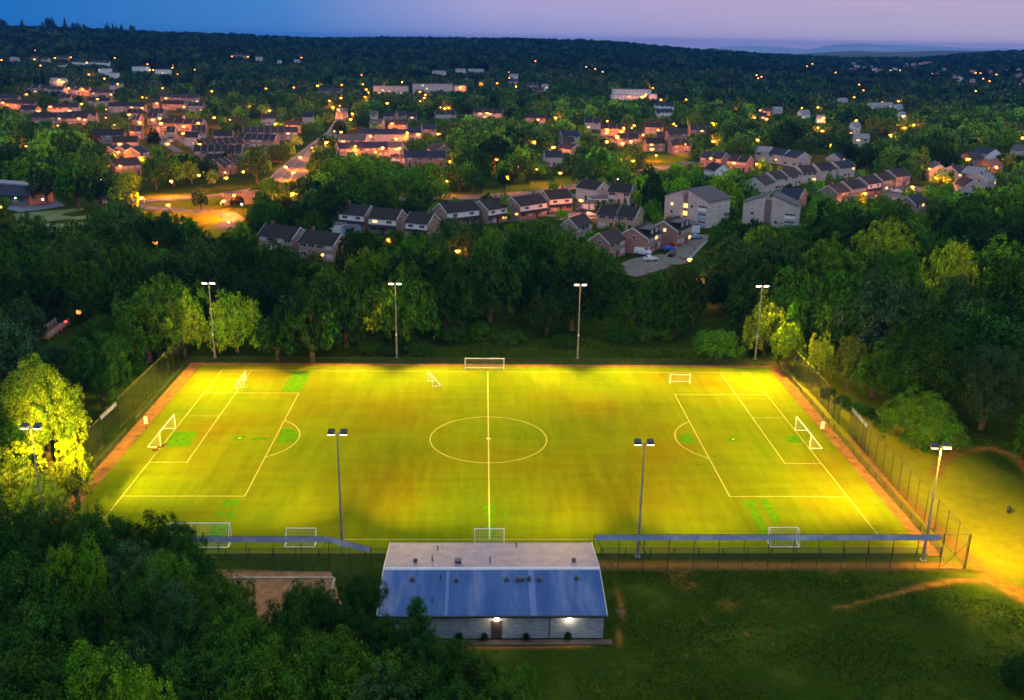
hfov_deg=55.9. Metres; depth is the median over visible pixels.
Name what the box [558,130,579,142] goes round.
house
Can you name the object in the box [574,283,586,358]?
floodlight mast
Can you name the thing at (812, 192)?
broadleaf tree
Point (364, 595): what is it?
broadleaf tree
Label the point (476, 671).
broadleaf tree
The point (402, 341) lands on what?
shrub
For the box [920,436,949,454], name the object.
shrub
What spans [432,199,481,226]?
house
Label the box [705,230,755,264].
broadleaf tree
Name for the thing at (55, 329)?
footbridge
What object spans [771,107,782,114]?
house
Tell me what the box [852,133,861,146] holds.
house
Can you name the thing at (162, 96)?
house
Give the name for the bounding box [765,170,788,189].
house
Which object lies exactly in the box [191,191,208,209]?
broadleaf tree
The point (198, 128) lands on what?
house
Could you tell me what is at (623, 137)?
house
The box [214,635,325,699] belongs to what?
broadleaf tree
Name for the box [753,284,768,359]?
floodlight mast
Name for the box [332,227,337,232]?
door
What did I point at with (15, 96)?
house
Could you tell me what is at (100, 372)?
broadleaf tree
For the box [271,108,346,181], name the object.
road
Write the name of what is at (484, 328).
shrub
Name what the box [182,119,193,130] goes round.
house
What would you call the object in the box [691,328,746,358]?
bush
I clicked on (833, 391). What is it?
shrub
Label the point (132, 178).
broadleaf tree
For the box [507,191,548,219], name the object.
house
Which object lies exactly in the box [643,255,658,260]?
parked car
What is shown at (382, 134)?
house
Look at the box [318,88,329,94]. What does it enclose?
house
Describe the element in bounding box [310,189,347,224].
broadleaf tree
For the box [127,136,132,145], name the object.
house
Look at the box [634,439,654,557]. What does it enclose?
floodlight mast
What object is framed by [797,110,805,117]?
house
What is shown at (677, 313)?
broadleaf tree
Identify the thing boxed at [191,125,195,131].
house
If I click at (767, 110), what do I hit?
house
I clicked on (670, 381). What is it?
goal
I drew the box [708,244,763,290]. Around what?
broadleaf tree
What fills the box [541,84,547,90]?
house
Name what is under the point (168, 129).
house
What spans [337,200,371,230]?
house
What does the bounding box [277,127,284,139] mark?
house
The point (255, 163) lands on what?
broadleaf tree
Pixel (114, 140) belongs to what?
house
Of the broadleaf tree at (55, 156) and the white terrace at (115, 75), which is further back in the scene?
the white terrace at (115, 75)
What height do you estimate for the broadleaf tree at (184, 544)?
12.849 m
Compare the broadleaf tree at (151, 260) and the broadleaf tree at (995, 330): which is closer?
the broadleaf tree at (995, 330)
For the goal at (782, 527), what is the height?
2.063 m
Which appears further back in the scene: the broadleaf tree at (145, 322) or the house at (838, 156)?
the house at (838, 156)
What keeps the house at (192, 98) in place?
on the ground at (978, 488)
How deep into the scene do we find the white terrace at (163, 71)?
1209.01 m
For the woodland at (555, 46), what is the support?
on the ground at (978, 488)
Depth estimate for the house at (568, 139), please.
554.94 m
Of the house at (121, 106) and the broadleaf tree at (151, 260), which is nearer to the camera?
the broadleaf tree at (151, 260)
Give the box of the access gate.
[827,386,841,423]
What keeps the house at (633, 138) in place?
on the ground at (978, 488)
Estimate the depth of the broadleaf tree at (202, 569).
98.45 m
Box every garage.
[577,200,596,209]
[589,196,607,205]
[689,221,700,232]
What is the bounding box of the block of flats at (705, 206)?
[664,185,731,227]
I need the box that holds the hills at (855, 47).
[702,44,1022,53]
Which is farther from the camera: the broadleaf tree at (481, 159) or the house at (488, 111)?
the house at (488, 111)
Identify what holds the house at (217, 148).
on the ground at (978, 488)
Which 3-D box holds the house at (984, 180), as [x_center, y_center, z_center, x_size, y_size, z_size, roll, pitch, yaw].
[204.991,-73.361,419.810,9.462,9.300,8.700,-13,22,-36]
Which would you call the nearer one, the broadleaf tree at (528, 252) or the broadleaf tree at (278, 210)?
the broadleaf tree at (528, 252)
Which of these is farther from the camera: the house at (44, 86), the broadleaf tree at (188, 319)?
the house at (44, 86)
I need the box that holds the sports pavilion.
[376,542,607,638]
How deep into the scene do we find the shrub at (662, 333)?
203.67 m
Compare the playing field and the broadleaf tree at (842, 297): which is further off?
the playing field
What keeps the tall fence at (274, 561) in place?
on the ground at (978, 488)
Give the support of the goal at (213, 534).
on the turf
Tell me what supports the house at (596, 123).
on the ground at (978, 488)
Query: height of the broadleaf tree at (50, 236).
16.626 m
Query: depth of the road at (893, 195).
409.04 m
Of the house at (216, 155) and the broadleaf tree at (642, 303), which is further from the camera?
the house at (216, 155)
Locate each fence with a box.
[0,417,103,525]
[45,427,127,520]
[99,401,117,434]
[117,339,184,425]
[135,357,190,423]
[187,536,371,581]
[191,357,777,364]
[202,548,387,556]
[593,534,969,568]
[600,547,941,556]
[777,361,829,424]
[784,346,829,408]
[833,425,941,550]
[847,408,971,568]
[849,407,867,451]
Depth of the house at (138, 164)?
429.00 m
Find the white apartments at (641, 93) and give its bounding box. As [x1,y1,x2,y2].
[612,89,650,97]
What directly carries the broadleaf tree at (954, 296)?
on the ground at (978, 488)
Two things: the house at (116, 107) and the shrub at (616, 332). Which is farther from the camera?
the house at (116, 107)
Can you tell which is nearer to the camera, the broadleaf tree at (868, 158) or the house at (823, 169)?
the house at (823, 169)
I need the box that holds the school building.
[0,180,53,205]
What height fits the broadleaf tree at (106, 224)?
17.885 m
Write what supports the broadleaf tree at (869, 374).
on the ground at (978, 488)
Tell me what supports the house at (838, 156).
on the ground at (978, 488)
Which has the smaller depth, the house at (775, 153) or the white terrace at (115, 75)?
the house at (775, 153)
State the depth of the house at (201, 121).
613.40 m
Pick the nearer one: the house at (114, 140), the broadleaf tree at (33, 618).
the broadleaf tree at (33, 618)
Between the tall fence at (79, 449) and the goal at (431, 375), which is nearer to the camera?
the tall fence at (79, 449)
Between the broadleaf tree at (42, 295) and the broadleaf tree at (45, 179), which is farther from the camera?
the broadleaf tree at (45, 179)
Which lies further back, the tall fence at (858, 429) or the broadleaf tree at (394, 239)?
the broadleaf tree at (394, 239)
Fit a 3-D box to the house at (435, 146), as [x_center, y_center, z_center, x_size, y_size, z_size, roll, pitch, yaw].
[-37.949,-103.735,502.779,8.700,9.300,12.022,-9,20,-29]
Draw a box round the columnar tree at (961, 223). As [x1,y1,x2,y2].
[941,216,976,255]
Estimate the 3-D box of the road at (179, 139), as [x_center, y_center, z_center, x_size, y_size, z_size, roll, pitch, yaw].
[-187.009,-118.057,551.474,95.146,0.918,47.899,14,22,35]
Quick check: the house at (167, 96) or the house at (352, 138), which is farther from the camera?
the house at (167, 96)
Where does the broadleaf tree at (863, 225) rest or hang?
on the ground at (978, 488)
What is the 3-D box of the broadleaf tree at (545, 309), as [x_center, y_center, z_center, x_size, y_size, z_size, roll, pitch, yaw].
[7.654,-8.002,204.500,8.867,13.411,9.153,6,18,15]
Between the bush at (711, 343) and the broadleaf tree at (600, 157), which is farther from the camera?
the broadleaf tree at (600, 157)
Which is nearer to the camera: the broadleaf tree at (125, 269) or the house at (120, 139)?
the broadleaf tree at (125, 269)
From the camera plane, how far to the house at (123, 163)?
424.68 m
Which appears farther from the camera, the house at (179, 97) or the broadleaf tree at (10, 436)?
the house at (179, 97)
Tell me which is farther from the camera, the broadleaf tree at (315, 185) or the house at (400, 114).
the house at (400, 114)
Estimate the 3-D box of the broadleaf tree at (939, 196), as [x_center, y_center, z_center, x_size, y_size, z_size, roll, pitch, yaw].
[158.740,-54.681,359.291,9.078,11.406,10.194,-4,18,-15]
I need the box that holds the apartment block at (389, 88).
[373,85,408,93]
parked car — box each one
[575,207,587,210]
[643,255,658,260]
[661,245,675,250]
[667,242,681,246]
[668,250,675,255]
[691,234,702,238]
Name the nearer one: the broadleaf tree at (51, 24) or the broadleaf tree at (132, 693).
the broadleaf tree at (132, 693)
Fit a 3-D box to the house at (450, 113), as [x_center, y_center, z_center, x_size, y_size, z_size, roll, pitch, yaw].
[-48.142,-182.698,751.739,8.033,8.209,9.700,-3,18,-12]
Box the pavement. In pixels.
[271,108,928,258]
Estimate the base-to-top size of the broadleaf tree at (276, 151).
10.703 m
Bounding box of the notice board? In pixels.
[144,417,147,428]
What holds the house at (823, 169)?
on the ground at (978, 488)
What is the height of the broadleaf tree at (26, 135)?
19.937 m
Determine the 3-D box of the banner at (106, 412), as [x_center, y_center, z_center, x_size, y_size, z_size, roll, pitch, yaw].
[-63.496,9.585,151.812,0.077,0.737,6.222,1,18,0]
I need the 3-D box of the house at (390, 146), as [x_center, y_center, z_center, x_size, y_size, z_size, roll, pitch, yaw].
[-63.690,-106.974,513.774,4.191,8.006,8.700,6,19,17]
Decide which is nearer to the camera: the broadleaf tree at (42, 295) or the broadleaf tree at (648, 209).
the broadleaf tree at (42, 295)
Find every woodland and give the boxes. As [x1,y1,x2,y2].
[0,25,1023,83]
[0,29,1023,502]
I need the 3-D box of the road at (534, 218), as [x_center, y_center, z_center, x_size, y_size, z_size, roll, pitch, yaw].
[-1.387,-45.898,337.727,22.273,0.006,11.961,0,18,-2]
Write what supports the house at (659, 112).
on the ground at (978, 488)
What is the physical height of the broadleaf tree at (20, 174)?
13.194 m
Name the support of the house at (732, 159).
on the ground at (978, 488)
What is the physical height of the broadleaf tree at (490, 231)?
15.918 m
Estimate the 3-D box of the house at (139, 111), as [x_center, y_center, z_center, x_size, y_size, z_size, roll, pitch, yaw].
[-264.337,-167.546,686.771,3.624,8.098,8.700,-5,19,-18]
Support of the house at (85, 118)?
on the ground at (978, 488)
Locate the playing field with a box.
[14,208,88,231]
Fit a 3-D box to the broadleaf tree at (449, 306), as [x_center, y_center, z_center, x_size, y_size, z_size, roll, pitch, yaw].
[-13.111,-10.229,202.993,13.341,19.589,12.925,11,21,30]
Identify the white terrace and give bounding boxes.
[98,68,111,74]
[109,73,119,77]
[132,66,149,71]
[154,69,171,74]
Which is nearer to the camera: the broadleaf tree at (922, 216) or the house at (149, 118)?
the broadleaf tree at (922, 216)
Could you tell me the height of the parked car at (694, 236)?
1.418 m
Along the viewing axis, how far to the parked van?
283.78 m
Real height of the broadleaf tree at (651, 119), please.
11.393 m
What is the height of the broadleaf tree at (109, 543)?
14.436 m
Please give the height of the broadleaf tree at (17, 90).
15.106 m
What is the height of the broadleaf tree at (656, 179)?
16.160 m
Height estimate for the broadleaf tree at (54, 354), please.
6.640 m
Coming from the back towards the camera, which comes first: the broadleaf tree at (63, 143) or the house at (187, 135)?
the house at (187, 135)
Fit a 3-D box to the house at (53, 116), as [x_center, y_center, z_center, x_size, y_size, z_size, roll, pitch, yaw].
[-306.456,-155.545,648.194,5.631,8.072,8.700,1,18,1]
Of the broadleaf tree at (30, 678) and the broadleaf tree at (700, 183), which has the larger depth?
the broadleaf tree at (700, 183)
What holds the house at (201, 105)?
on the ground at (978, 488)
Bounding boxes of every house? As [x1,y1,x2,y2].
[0,99,7,106]
[2,94,10,98]
[6,99,13,107]
[10,94,20,99]
[11,100,17,109]
[17,99,24,109]
[19,105,26,115]
[23,99,29,104]
[24,84,32,92]
[24,105,31,113]
[28,100,37,104]
[29,105,41,113]
[31,85,40,92]
[31,112,41,122]
[40,84,51,91]
[40,112,50,122]
[47,86,56,93]
[47,103,57,111]
[49,112,58,123]
[50,78,57,85]
[55,86,67,94]
[56,113,73,125]
[57,103,68,111]
[58,78,67,85]
[59,94,65,101]
[65,94,73,101]
[68,86,75,93]
[68,103,80,110]
[72,113,93,125]
[74,87,83,94]
[83,87,90,95]
[86,111,98,122]
[87,97,93,105]
[90,89,95,96]
[92,97,97,106]
[92,129,103,143]
[96,89,101,96]
[96,97,101,105]
[101,89,107,96]
[102,129,113,143]
[105,97,113,106]
[105,145,119,158]
[107,89,114,97]
[108,102,113,111]
[109,82,115,89]
[109,158,121,173]
[112,136,117,145]
[113,102,118,112]
[113,129,126,135]
[115,82,123,88]
[115,144,132,157]
[117,158,128,172]
[118,102,123,111]
[118,136,122,145]
[122,136,127,144]
[123,158,134,172]
[124,102,129,111]
[124,145,149,158]
[127,109,132,119]
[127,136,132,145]
[129,102,134,108]
[129,125,135,135]
[130,157,141,175]
[132,109,137,115]
[132,136,138,146]
[134,102,139,108]
[135,125,143,139]
[136,115,143,126]
[137,109,142,116]
[139,102,146,111]
[146,113,152,124]
[152,113,159,124]
[158,109,167,119]
[160,93,166,100]
[160,118,169,130]
[162,100,170,109]
[165,93,170,99]
[166,126,171,139]
[168,115,184,117]
[169,100,177,109]
[169,118,174,125]
[170,126,176,139]
[172,118,184,130]
[173,94,185,100]
[176,100,186,109]
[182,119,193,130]
[184,131,191,145]
[186,94,199,102]
[188,102,192,111]
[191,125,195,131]
[191,132,200,145]
[192,102,195,111]
[192,119,206,125]
[193,139,205,144]
[193,145,200,160]
[195,102,199,111]
[196,125,201,138]
[199,102,204,110]
[200,145,207,160]
[201,125,206,138]
[203,139,211,144]
[207,145,214,153]
[209,138,218,144]
[210,158,227,176]
[212,130,233,137]
[212,153,219,158]
[214,145,220,153]
[215,138,224,144]
[219,157,232,174]
[221,144,228,153]
[222,137,230,144]
[225,153,237,173]
[228,145,234,156]
[229,137,237,144]
[234,137,243,151]
[234,144,243,159]
[238,133,245,140]
[243,127,250,132]
[244,133,251,146]
[250,127,257,132]
[250,133,257,147]
[256,134,263,146]
[257,127,264,133]
[257,220,304,253]
[261,114,276,124]
[262,134,269,146]
[264,127,270,133]
[268,134,279,144]
[270,127,277,134]
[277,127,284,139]
[284,127,291,139]
[285,120,301,132]
[291,127,298,135]
[297,226,345,261]
[302,113,313,123]
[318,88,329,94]
[329,88,342,94]
[335,142,351,155]
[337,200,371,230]
[338,134,366,142]
[350,142,364,157]
[357,128,367,141]
[362,141,376,153]
[366,207,407,233]
[368,128,377,141]
[369,119,385,128]
[370,111,378,118]
[375,141,387,156]
[378,129,387,141]
[383,112,395,122]
[388,120,407,128]
[388,129,397,141]
[388,141,394,156]
[393,141,405,156]
[395,111,406,118]
[398,129,408,141]
[403,150,414,166]
[403,210,440,235]
[407,112,416,122]
[409,128,420,139]
[414,150,424,165]
[421,124,436,136]
[425,151,435,163]
[427,143,450,159]
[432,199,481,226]
[434,110,445,118]
[435,150,446,166]
[445,110,455,119]
[473,108,482,117]
[476,195,508,223]
[483,109,492,117]
[492,109,503,118]
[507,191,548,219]
[508,79,517,84]
[524,113,545,123]
[532,87,543,91]
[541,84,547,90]
[541,186,574,212]
[542,148,562,166]
[557,142,579,154]
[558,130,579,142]
[560,212,593,241]
[561,137,574,142]
[575,177,608,199]
[584,118,592,128]
[587,224,626,257]
[592,118,600,128]
[596,201,619,228]
[600,124,608,135]
[607,180,634,205]
[609,124,616,135]
[616,124,624,135]
[616,133,627,145]
[616,203,644,230]
[622,221,662,254]
[626,129,634,132]
[627,133,638,144]
[634,129,642,141]
[643,138,655,151]
[645,122,663,133]
[654,102,664,108]
[654,109,664,117]
[655,137,665,151]
[655,215,692,246]
[656,132,665,137]
[664,102,673,109]
[664,108,672,116]
[665,129,674,140]
[667,140,681,153]
[673,129,680,139]
[679,129,687,139]
[680,140,691,153]
[688,125,697,136]
[698,125,705,134]
[700,149,713,166]
[704,160,727,176]
[710,150,728,165]
[726,154,740,169]
[736,155,754,171]
[748,172,775,193]
[754,146,771,161]
[759,112,766,120]
[761,107,770,115]
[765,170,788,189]
[768,147,789,164]
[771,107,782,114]
[780,166,801,185]
[780,187,807,208]
[783,150,811,166]
[795,162,817,182]
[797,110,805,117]
[804,110,810,118]
[812,159,836,180]
[815,115,825,122]
[818,181,850,205]
[825,150,846,161]
[831,158,856,178]
[836,98,847,102]
[840,177,866,199]
[849,122,860,133]
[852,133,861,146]
[856,174,883,195]
[861,134,869,143]
[867,103,881,108]
[872,170,895,191]
[880,103,892,107]
[887,167,910,187]
[893,104,902,110]
[896,190,928,215]
[897,112,906,119]
[924,160,944,180]
[941,163,964,180]
[953,175,982,197]
[958,151,984,166]
[961,166,989,177]
[971,172,998,189]
[973,146,1001,159]
[975,158,1003,175]
[1010,144,1023,155]
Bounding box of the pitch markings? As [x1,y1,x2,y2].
[105,370,876,539]
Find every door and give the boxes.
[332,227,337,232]
[491,620,501,637]
[692,227,698,232]
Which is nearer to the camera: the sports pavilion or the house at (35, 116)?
the sports pavilion
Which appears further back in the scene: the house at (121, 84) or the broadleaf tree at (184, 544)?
the house at (121, 84)
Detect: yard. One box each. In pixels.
[7,198,64,211]
[221,569,340,652]
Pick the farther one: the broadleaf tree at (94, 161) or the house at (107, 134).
the house at (107, 134)
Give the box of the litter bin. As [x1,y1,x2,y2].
[1006,505,1011,512]
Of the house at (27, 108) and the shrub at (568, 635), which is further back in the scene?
the house at (27, 108)
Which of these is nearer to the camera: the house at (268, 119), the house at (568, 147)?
the house at (568, 147)
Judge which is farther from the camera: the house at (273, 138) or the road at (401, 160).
the house at (273, 138)
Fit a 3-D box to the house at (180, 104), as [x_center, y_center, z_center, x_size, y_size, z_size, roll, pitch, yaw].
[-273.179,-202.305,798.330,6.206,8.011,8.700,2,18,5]
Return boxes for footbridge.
[35,318,69,340]
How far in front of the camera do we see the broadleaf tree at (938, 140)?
506.69 m
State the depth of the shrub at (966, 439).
149.52 m
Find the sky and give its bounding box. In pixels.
[0,0,1023,48]
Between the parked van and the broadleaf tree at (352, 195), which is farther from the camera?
the broadleaf tree at (352, 195)
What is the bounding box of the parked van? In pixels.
[634,247,651,254]
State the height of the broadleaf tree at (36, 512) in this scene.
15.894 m
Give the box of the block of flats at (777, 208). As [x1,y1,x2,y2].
[742,191,802,227]
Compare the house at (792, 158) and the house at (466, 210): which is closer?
the house at (466, 210)
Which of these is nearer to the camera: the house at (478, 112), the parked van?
the parked van
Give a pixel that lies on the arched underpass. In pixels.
(244, 197)
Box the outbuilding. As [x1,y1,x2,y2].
[331,222,345,232]
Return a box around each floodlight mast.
[20,423,44,520]
[201,282,215,357]
[327,429,347,546]
[389,282,400,357]
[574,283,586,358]
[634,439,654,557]
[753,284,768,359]
[919,442,951,560]
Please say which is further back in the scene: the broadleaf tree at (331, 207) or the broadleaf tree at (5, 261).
the broadleaf tree at (331, 207)
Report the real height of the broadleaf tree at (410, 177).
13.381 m
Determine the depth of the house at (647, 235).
285.62 m
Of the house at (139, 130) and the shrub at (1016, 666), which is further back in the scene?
the house at (139, 130)
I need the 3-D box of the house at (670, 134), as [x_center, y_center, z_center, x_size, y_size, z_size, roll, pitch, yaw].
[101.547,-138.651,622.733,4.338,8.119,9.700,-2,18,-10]
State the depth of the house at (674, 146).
544.62 m
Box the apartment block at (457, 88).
[454,85,465,90]
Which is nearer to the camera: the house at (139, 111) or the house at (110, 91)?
the house at (139, 111)
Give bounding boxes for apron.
[439,608,623,644]
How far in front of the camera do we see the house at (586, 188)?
377.94 m
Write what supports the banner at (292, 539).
attached to the tall fence at (274, 561)
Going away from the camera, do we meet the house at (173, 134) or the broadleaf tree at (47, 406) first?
the broadleaf tree at (47, 406)
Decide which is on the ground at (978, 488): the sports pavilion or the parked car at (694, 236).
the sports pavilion
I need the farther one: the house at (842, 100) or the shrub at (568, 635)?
the house at (842, 100)
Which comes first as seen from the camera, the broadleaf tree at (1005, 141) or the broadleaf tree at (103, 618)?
the broadleaf tree at (103, 618)
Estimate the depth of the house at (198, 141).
506.54 m
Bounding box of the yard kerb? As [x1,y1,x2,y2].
[227,577,335,592]
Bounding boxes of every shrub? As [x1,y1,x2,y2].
[354,337,384,354]
[378,343,404,356]
[387,333,420,348]
[402,340,436,356]
[435,326,474,343]
[455,632,462,640]
[463,320,499,340]
[481,632,488,640]
[489,330,527,347]
[522,632,529,640]
[548,334,576,349]
[564,632,571,638]
[601,326,634,343]
[649,325,678,339]
[736,341,762,356]
[820,387,837,399]
[832,394,852,406]
[846,402,864,413]
[858,406,878,419]
[872,417,893,429]
[898,429,927,449]
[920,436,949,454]
[942,428,973,452]
[998,654,1023,693]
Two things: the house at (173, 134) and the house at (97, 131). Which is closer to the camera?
the house at (97, 131)
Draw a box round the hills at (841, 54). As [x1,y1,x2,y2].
[793,51,978,57]
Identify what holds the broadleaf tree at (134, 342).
on the ground at (978, 488)
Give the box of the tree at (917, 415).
[875,383,968,448]
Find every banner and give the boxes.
[100,402,116,419]
[142,536,369,551]
[596,534,941,540]
[852,407,866,426]
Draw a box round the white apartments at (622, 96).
[610,94,638,99]
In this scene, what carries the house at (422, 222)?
on the ground at (978, 488)
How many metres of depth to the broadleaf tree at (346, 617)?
93.44 m
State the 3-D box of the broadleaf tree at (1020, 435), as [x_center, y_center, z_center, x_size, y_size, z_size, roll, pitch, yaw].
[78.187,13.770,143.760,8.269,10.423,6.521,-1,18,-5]
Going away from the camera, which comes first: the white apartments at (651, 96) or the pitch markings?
the pitch markings
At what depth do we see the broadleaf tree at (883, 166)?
454.04 m
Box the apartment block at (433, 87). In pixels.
[412,83,452,93]
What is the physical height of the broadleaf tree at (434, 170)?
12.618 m
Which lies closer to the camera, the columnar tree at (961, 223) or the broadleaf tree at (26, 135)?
the columnar tree at (961, 223)
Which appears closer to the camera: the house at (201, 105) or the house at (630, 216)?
the house at (630, 216)
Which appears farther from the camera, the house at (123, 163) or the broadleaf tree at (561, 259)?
the house at (123, 163)
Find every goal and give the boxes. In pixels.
[147,414,175,446]
[169,523,231,547]
[235,371,246,387]
[284,528,316,546]
[427,372,440,386]
[465,358,503,369]
[474,528,504,541]
[669,374,690,383]
[767,527,799,546]
[795,416,822,448]
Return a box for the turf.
[57,365,922,553]
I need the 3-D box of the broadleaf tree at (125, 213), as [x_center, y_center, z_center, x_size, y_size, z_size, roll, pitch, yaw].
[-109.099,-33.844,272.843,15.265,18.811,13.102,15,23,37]
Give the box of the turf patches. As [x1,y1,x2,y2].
[165,372,802,540]
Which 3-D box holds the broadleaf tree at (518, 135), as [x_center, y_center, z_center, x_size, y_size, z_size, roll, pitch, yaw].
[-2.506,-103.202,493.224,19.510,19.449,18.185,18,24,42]
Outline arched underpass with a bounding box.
[222,191,255,205]
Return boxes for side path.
[51,363,943,555]
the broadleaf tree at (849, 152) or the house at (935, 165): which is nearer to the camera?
the house at (935, 165)
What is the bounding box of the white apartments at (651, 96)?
[649,94,656,99]
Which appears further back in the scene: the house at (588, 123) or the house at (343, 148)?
the house at (588, 123)
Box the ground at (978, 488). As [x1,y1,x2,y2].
[0,56,1023,699]
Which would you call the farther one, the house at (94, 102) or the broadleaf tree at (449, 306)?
the house at (94, 102)
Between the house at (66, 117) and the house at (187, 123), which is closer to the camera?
the house at (187, 123)
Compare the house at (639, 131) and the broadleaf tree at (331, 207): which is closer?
the broadleaf tree at (331, 207)
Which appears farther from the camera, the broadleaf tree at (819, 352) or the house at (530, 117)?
the house at (530, 117)
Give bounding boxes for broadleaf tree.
[0,148,23,170]
[0,158,32,180]
[0,249,26,283]
[0,268,35,336]
[0,307,47,388]
[0,352,91,470]
[0,362,69,416]
[0,404,35,467]
[0,439,56,527]
[0,500,76,565]
[0,518,74,636]
[0,548,78,653]
[0,596,98,699]
[0,637,110,699]
[1,291,47,347]
[3,85,26,97]
[4,469,70,525]
[13,167,38,180]
[14,122,42,148]
[14,221,72,254]
[18,261,62,322]
[23,501,97,563]
[24,163,63,203]
[28,531,117,636]
[33,635,142,699]
[34,241,91,312]
[35,92,56,109]
[38,219,107,279]
[39,343,69,369]
[44,575,167,674]
[46,145,67,167]
[47,434,93,509]
[48,17,54,27]
[49,127,83,154]
[50,499,122,580]
[52,162,96,208]
[55,151,90,173]
[64,259,117,321]
[65,328,133,411]
[68,311,148,395]
[79,172,114,209]
[80,142,110,170]
[82,513,162,586]
[83,152,111,179]
[83,206,129,245]
[86,538,166,609]
[89,287,143,350]
[93,241,149,295]
[104,197,144,244]
[105,664,177,699]
[106,618,188,699]
[107,179,138,206]
[107,280,183,361]
[108,508,193,566]
[114,170,141,190]
[115,546,205,619]
[127,646,258,699]
[129,268,209,358]
[130,213,170,254]
[130,570,204,661]
[133,255,191,298]
[135,249,170,279]
[141,157,168,188]
[145,127,164,144]
[148,212,181,247]
[150,598,264,683]
[157,297,210,356]
[158,157,194,185]
[159,520,214,575]
[168,233,228,290]
[173,229,218,257]
[175,546,235,598]
[180,160,203,183]
[189,252,249,332]
[190,603,296,695]
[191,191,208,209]
[192,566,259,623]
[195,155,218,174]
[204,289,268,352]
[213,227,259,255]
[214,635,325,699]
[221,150,233,157]
[223,241,262,271]
[223,269,265,316]
[237,145,269,182]
[243,597,312,664]
[246,279,294,319]
[247,201,278,239]
[253,202,289,231]
[254,304,298,357]
[268,144,289,162]
[268,578,336,644]
[271,623,382,699]
[276,285,342,361]
[277,246,307,289]
[283,201,335,231]
[295,208,328,231]
[296,588,353,648]
[298,174,328,197]
[308,264,377,350]
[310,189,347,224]
[318,640,416,699]
[319,602,372,653]
[332,120,346,135]
[333,229,382,280]
[334,161,371,198]
[336,176,374,204]
[340,569,388,618]
[342,608,397,654]
[343,244,403,295]
[349,657,437,699]
[350,115,370,127]
[359,167,392,206]
[359,614,415,674]
[366,178,393,206]
[368,164,405,189]
[372,246,438,333]
[375,260,439,342]
[377,201,395,208]
[378,659,481,699]
[381,228,404,252]
[391,230,435,263]
[400,202,419,214]
[402,168,435,192]
[404,181,436,206]
[405,635,482,699]
[415,163,447,184]
[415,257,482,333]
[418,244,460,294]
[425,230,447,254]
[427,643,510,699]
[428,202,439,212]
[431,178,450,201]
[443,220,481,262]
[448,167,467,191]
[455,139,481,161]
[458,163,487,194]
[459,237,524,321]
[462,149,492,181]
[468,225,507,263]
[473,136,512,170]
[473,660,542,699]
[490,129,524,147]
[492,164,514,190]
[492,222,557,283]
[510,258,560,317]
[511,156,532,179]
[528,281,567,335]
[541,233,597,286]
[546,257,611,335]
[570,158,593,183]
[586,146,615,178]
[588,247,629,308]
[590,159,614,180]
[600,226,619,231]
[601,161,631,183]
[608,272,668,346]
[616,147,636,167]
[637,172,669,202]
[638,198,662,221]
[640,185,664,212]
[641,117,662,128]
[654,280,702,337]
[661,177,690,193]
[667,264,713,316]
[681,111,708,126]
[684,179,713,187]
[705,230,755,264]
[706,269,746,313]
[707,175,743,214]
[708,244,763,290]
[723,258,785,334]
[726,139,757,156]
[728,144,750,155]
[740,223,789,248]
[741,288,786,354]
[745,237,811,292]
[750,222,808,262]
[761,128,792,147]
[761,263,824,346]
[769,322,806,368]
[779,120,802,146]
[799,135,816,153]
[799,231,866,307]
[802,185,822,203]
[802,330,835,379]
[803,211,859,251]
[803,268,880,354]
[815,201,861,232]
[816,133,841,152]
[827,334,868,390]
[832,268,921,355]
[837,142,863,161]
[844,215,894,258]
[850,215,921,269]
[851,346,890,399]
[855,148,879,173]
[856,246,909,281]
[860,115,888,135]
[865,262,898,291]
[871,197,912,234]
[872,157,895,172]
[874,314,974,409]
[878,145,903,166]
[883,263,943,325]
[888,247,933,287]
[898,154,924,173]
[899,146,930,173]
[904,233,938,269]
[905,210,937,234]
[916,238,990,319]
[922,135,954,156]
[925,189,952,206]
[926,298,1023,398]
[927,203,959,237]
[932,272,981,329]
[936,154,962,167]
[940,200,998,241]
[946,343,1023,429]
[949,214,996,253]
[960,195,1000,231]
[968,255,1023,335]
[974,244,1023,296]
[975,234,1023,285]
[984,188,1020,215]
[990,205,1023,235]
[991,219,1023,246]
[995,128,1020,153]
[1000,181,1023,205]
[1013,414,1023,457]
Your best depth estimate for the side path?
159.75 m
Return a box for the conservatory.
[342,224,360,234]
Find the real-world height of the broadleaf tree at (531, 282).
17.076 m
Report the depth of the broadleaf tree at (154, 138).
521.56 m
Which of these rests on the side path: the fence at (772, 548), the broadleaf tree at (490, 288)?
the fence at (772, 548)
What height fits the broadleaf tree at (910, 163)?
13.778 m
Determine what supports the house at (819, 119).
on the ground at (978, 488)
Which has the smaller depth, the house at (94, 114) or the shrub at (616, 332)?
the shrub at (616, 332)
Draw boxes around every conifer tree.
[388,595,446,693]
[501,192,512,218]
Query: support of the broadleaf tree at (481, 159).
on the ground at (978, 488)
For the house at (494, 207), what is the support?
on the ground at (978, 488)
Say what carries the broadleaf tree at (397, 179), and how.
on the ground at (978, 488)
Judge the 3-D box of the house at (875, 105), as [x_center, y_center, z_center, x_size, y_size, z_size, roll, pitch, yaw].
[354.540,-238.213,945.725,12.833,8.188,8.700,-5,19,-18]
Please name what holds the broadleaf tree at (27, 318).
on the ground at (978, 488)
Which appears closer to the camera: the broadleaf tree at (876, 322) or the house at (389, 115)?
the broadleaf tree at (876, 322)
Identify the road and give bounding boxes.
[95,188,259,201]
[97,200,243,228]
[144,135,193,148]
[152,125,183,151]
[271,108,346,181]
[290,164,307,198]
[387,156,403,163]
[398,184,576,199]
[502,217,536,221]
[547,212,597,218]
[593,133,645,151]
[613,254,691,276]
[633,161,695,170]
[669,234,708,258]
[867,186,924,198]
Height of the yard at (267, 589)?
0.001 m

